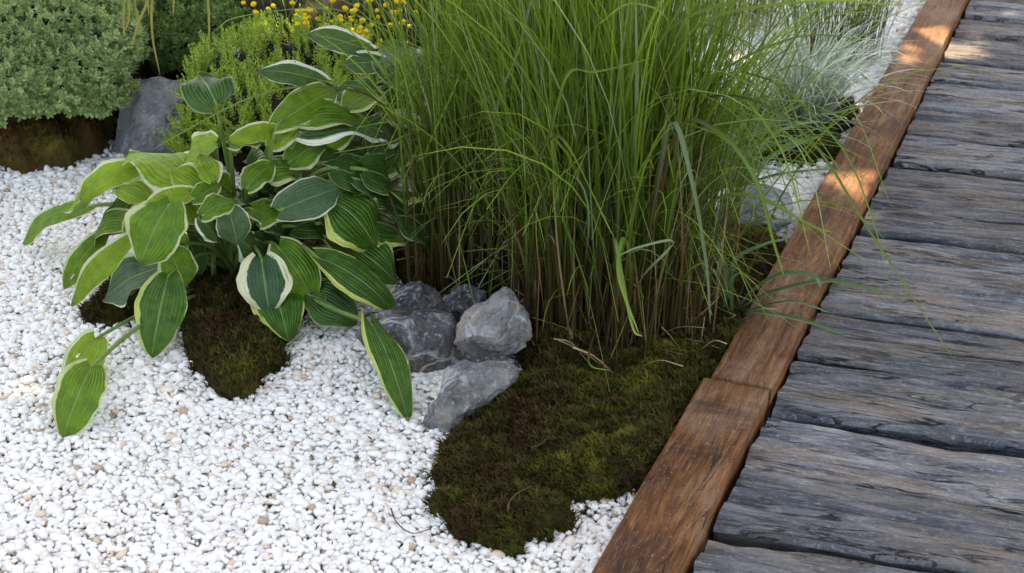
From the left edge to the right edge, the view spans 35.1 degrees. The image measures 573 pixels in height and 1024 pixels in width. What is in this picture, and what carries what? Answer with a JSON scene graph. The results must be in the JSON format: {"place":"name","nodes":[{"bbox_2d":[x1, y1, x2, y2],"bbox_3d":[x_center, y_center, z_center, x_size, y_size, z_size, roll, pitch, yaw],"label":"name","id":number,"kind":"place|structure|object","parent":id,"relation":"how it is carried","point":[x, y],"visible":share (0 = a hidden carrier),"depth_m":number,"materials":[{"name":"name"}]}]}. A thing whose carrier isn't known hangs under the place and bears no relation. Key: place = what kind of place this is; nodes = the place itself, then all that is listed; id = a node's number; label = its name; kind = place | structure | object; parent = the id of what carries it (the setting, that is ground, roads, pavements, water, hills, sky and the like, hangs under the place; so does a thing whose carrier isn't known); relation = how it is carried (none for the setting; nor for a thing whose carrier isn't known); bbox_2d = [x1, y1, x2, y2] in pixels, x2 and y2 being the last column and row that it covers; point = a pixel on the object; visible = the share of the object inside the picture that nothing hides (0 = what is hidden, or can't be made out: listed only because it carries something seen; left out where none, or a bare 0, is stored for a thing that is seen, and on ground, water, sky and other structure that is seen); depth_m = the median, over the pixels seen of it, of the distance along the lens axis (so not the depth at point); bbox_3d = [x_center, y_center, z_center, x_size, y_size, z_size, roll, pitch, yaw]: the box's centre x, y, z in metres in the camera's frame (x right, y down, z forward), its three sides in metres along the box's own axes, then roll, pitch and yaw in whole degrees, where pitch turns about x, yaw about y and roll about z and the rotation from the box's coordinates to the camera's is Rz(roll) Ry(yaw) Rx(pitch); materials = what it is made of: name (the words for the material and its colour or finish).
{"place":"outdoors","nodes":[
{"label":"outdoors","id":0,"kind":"place"},
{"bbox_2d":[0,139,812,572],"bbox_3d":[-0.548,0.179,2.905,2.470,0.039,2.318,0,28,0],"label":"white gravel","id":1,"kind":"structure","parent":0,"point":[128,429],"depth_m":2.69,"materials":[{"name":"white gravel"}]},
{"bbox_2d":[0,57,159,175],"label":"moss","id":2,"kind":"object","parent":1,"relation":"on","point":[31,144],"visible":0.07,"depth_m":3.77,"materials":[{"name":"brown plant"}]},
{"bbox_2d":[0,0,166,128],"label":"cushion shrub","id":3,"kind":"object","parent":2,"relation":"on","point":[77,58],"visible":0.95,"depth_m":3.69,"materials":[{"name":"green plant"}]},
{"bbox_2d":[75,275,139,331],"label":"moss","id":4,"kind":"object","parent":1,"relation":"on","point":[97,309],"visible":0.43,"depth_m":3.11,"materials":[{"name":"green plant"}]},
{"bbox_2d":[112,76,183,155],"bbox_3d":[-0.887,-0.405,3.907,0.199,0.216,0.295,-15,31,-26],"label":"rock","id":5,"kind":"object","parent":1,"relation":"on","point":[151,103],"visible":0.61,"depth_m":3.80,"materials":[{"name":"grey stone"}]},
{"bbox_2d":[3,202,493,564],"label":"leaf litter","id":6,"kind":"object","parent":1,"relation":"on","point":[333,485],"visible":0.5,"depth_m":2.61,"materials":[{"name":"beige plant"}]},
{"bbox_2d":[155,3,380,157],"bbox_3d":[-0.552,-0.484,3.793,0.429,0.302,0.561,10,29,18],"label":"heather shrub","id":7,"kind":"object","parent":1,"relation":"on","point":[241,68],"visible":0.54,"depth_m":3.72,"materials":[{"name":"green plant"}]},
{"bbox_2d":[173,183,408,403],"bbox_3d":[-0.449,-0.032,3.250,0.554,0.128,0.979,0,28,0],"label":"moss","id":8,"kind":"object","parent":1,"relation":"on","point":[234,346],"visible":0.18,"depth_m":2.97,"materials":[{"name":"green plant"}]},
{"bbox_2d":[22,71,436,437],"bbox_3d":[-0.581,-0.098,2.960,0.871,0.428,0.730,0,28,0],"label":"hosta plant","id":9,"kind":"object","parent":8,"relation":"on","point":[267,221],"visible":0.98,"depth_m":3.03,"materials":[{"name":"green plant"}]},
{"bbox_2d":[258,25,427,186],"bbox_3d":[-0.263,-0.289,3.275,0.312,0.472,0.366,20,34,33],"label":"hosta plant","id":10,"kind":"object","parent":8,"relation":"on","point":[293,72],"visible":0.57,"depth_m":3.15,"materials":[{"name":"green plant"}]},
{"bbox_2d":[359,311,377,323],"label":"rock","id":11,"kind":"object","parent":1,"relation":"on","point":[367,314],"visible":0.07,"depth_m":3.05,"materials":[{"name":"grey stone"}]},
{"bbox_2d":[111,0,661,185],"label":"planting soil","id":12,"kind":"structure","parent":1,"relation":"on","point":[238,160],"depth_m":3.78,"materials":[{"name":"brown soil"}]},
{"bbox_2d":[43,0,209,73],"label":"arching grass","id":13,"kind":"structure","parent":12,"relation":"on","point":[146,5],"depth_m":3.75,"materials":[{"name":"green plant"}]},
{"bbox_2d":[146,0,278,79],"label":"cushion shrub","id":14,"kind":"object","parent":12,"relation":"on","point":[180,27],"visible":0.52,"depth_m":4.01,"materials":[{"name":"green plant"}]},
{"bbox_2d":[211,0,465,84],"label":"yellow flower plant","id":15,"kind":"object","parent":12,"relation":"on","point":[310,17],"visible":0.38,"depth_m":4.09,"materials":[{"name":"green plant"}]},
{"bbox_2d":[354,308,457,372],"bbox_3d":[-0.185,0.104,2.962,0.181,0.157,0.159,15,31,26],"label":"rock","id":16,"kind":"object","parent":1,"relation":"on","point":[424,338],"visible":0.66,"depth_m":2.90,"materials":[{"name":"grey stone"}]},
{"bbox_2d":[375,298,447,319],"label":"twig","id":17,"kind":"object","parent":16,"relation":"on","point":[411,308],"visible":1,"depth_m":2.92,"materials":[{"name":"brown wood"}]},
{"bbox_2d":[390,508,429,533],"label":"twig","id":18,"kind":"object","parent":1,"relation":"on","point":[402,527],"visible":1,"depth_m":2.50,"materials":[{"name":"grey wood"}]},
{"bbox_2d":[393,281,445,310],"bbox_3d":[-0.183,0.036,3.080,0.123,0.122,0.127,0,28,0],"label":"rock","id":19,"kind":"object","parent":1,"relation":"on","point":[411,294],"visible":0.46,"depth_m":3.03,"materials":[{"name":"grey stone"}]},
{"bbox_2d":[445,284,486,322],"bbox_3d":[-0.090,0.037,3.076,0.087,0.097,0.128,0,28,0],"label":"rock","id":20,"kind":"object","parent":1,"relation":"on","point":[459,302],"visible":0.64,"depth_m":3.04,"materials":[{"name":"grey stone"}]},
{"bbox_2d":[421,360,518,434],"bbox_3d":[-0.069,0.189,2.801,0.199,0.144,0.119,-11,30,-21],"label":"rock","id":21,"kind":"object","parent":1,"relation":"on","point":[467,388],"visible":0.96,"depth_m":2.75,"materials":[{"name":"grey stone"}]},
{"bbox_2d":[454,286,531,358],"bbox_3d":[-0.030,0.072,2.936,0.180,0.168,0.150,-23,35,-37],"label":"rock","id":22,"kind":"object","parent":1,"relation":"on","point":[497,323],"visible":1,"depth_m":2.87,"materials":[{"name":"grey stone"}]},
{"bbox_2d":[394,221,788,560],"bbox_3d":[0.160,0.114,2.992,0.926,0.114,1.249,0,28,0],"label":"moss","id":23,"kind":"object","parent":1,"relation":"on","point":[600,442],"visible":0.46,"depth_m":2.71,"materials":[{"name":"green plant"}]},
{"bbox_2d":[154,0,745,337],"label":"grass clump","id":24,"kind":"object","parent":23,"relation":"on","point":[454,245],"visible":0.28,"depth_m":3.04,"materials":[{"name":"green plant"}]},
{"bbox_2d":[507,486,531,511],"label":"twig","id":25,"kind":"object","parent":23,"relation":"on","point":[514,496],"visible":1,"depth_m":2.51,"materials":[{"name":"brown wood"}]},
{"bbox_2d":[531,425,553,448],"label":"twig","id":26,"kind":"object","parent":23,"relation":"on","point":[542,442],"visible":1,"depth_m":2.65,"materials":[{"name":"brown wood"}]},
{"bbox_2d":[308,0,954,390],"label":"grass clump","id":27,"kind":"object","parent":23,"relation":"on","point":[596,256],"visible":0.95,"depth_m":2.82,"materials":[{"name":"green plant"}]},
{"bbox_2d":[384,0,1005,338],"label":"grass clump","id":28,"kind":"object","parent":23,"relation":"on","point":[736,211],"visible":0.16,"depth_m":2.95,"materials":[{"name":"green plant"}]},
{"bbox_2d":[671,223,904,335],"bbox_3d":[0.498,-0.001,2.998,0.493,0.202,0.288,13,30,23],"label":"strap leaf plant","id":29,"kind":"object","parent":23,"relation":"on","point":[730,282],"visible":0.81,"depth_m":2.98,"materials":[{"name":"green plant"}]},
{"bbox_2d":[591,378,768,572],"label":"edging board","id":30,"kind":"object","parent":1,"relation":"on","point":[669,519],"visible":0.97,"depth_m":2.57,"materials":[{"name":"brown wood"}]},
{"bbox_2d":[715,185,793,231],"bbox_3d":[0.508,-0.152,3.467,0.189,0.133,0.150,0,28,0],"label":"rock","id":31,"kind":"object","parent":1,"relation":"on","point":[770,195],"visible":0.39,"depth_m":3.42,"materials":[{"name":"grey stone"}]},
{"bbox_2d":[711,0,970,418],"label":"edging board","id":32,"kind":"object","parent":1,"relation":"on","point":[761,351],"visible":0.87,"depth_m":3.46,"materials":[{"name":"brown wood"}]},
{"bbox_2d":[658,0,925,215],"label":"white gravel","id":33,"kind":"structure","parent":0,"point":[902,26],"depth_m":4.40,"materials":[{"name":"white gravel"}]},
{"bbox_2d":[705,135,745,187],"bbox_3d":[0.483,-0.293,3.703,0.120,0.127,0.163,0,28,0],"label":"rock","id":34,"kind":"object","parent":33,"relation":"on","point":[728,164],"visible":0.03,"depth_m":3.64,"materials":[{"name":"grey stone"}]},
{"bbox_2d":[684,0,784,35],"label":"grass tuft","id":35,"kind":"object","parent":33,"relation":"on","point":[756,10],"visible":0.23,"depth_m":4.62,"materials":[{"name":"green plant"}]},
{"bbox_2d":[709,55,837,209],"bbox_3d":[0.575,-0.356,3.610,0.465,0.302,0.518,-18,32,-31],"label":"strap leaf plant","id":36,"kind":"object","parent":33,"relation":"on","point":[791,146],"visible":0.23,"depth_m":3.59,"materials":[{"name":"green plant"}]},
{"bbox_2d":[724,91,861,173],"bbox_3d":[0.665,-0.392,3.960,0.398,0.109,0.538,14,31,25],"label":"moss","id":37,"kind":"object","parent":33,"relation":"on","point":[834,150],"visible":0.16,"depth_m":3.84,"materials":[{"name":"green plant"}]},
{"bbox_2d":[714,0,934,149],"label":"grass tuft","id":38,"kind":"object","parent":37,"relation":"on","point":[833,73],"visible":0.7,"depth_m":3.81,"materials":[{"name":"green plant"}]},
{"bbox_2d":[753,0,905,64],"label":"grass tuft","id":39,"kind":"object","parent":33,"relation":"on","point":[832,6],"visible":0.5,"depth_m":4.36,"materials":[{"name":"plant"}]},
{"bbox_2d":[692,16,964,572],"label":"ground","id":40,"kind":"structure","parent":0,"point":[711,537],"depth_m":2.93,"materials":[{"name":"soil"}]},
{"bbox_2d":[693,0,1023,572],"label":"boardwalk","id":41,"kind":"structure","parent":40,"relation":"on","point":[890,438],"depth_m":2.90,"materials":[{"name":"grey wood"}]}
]}

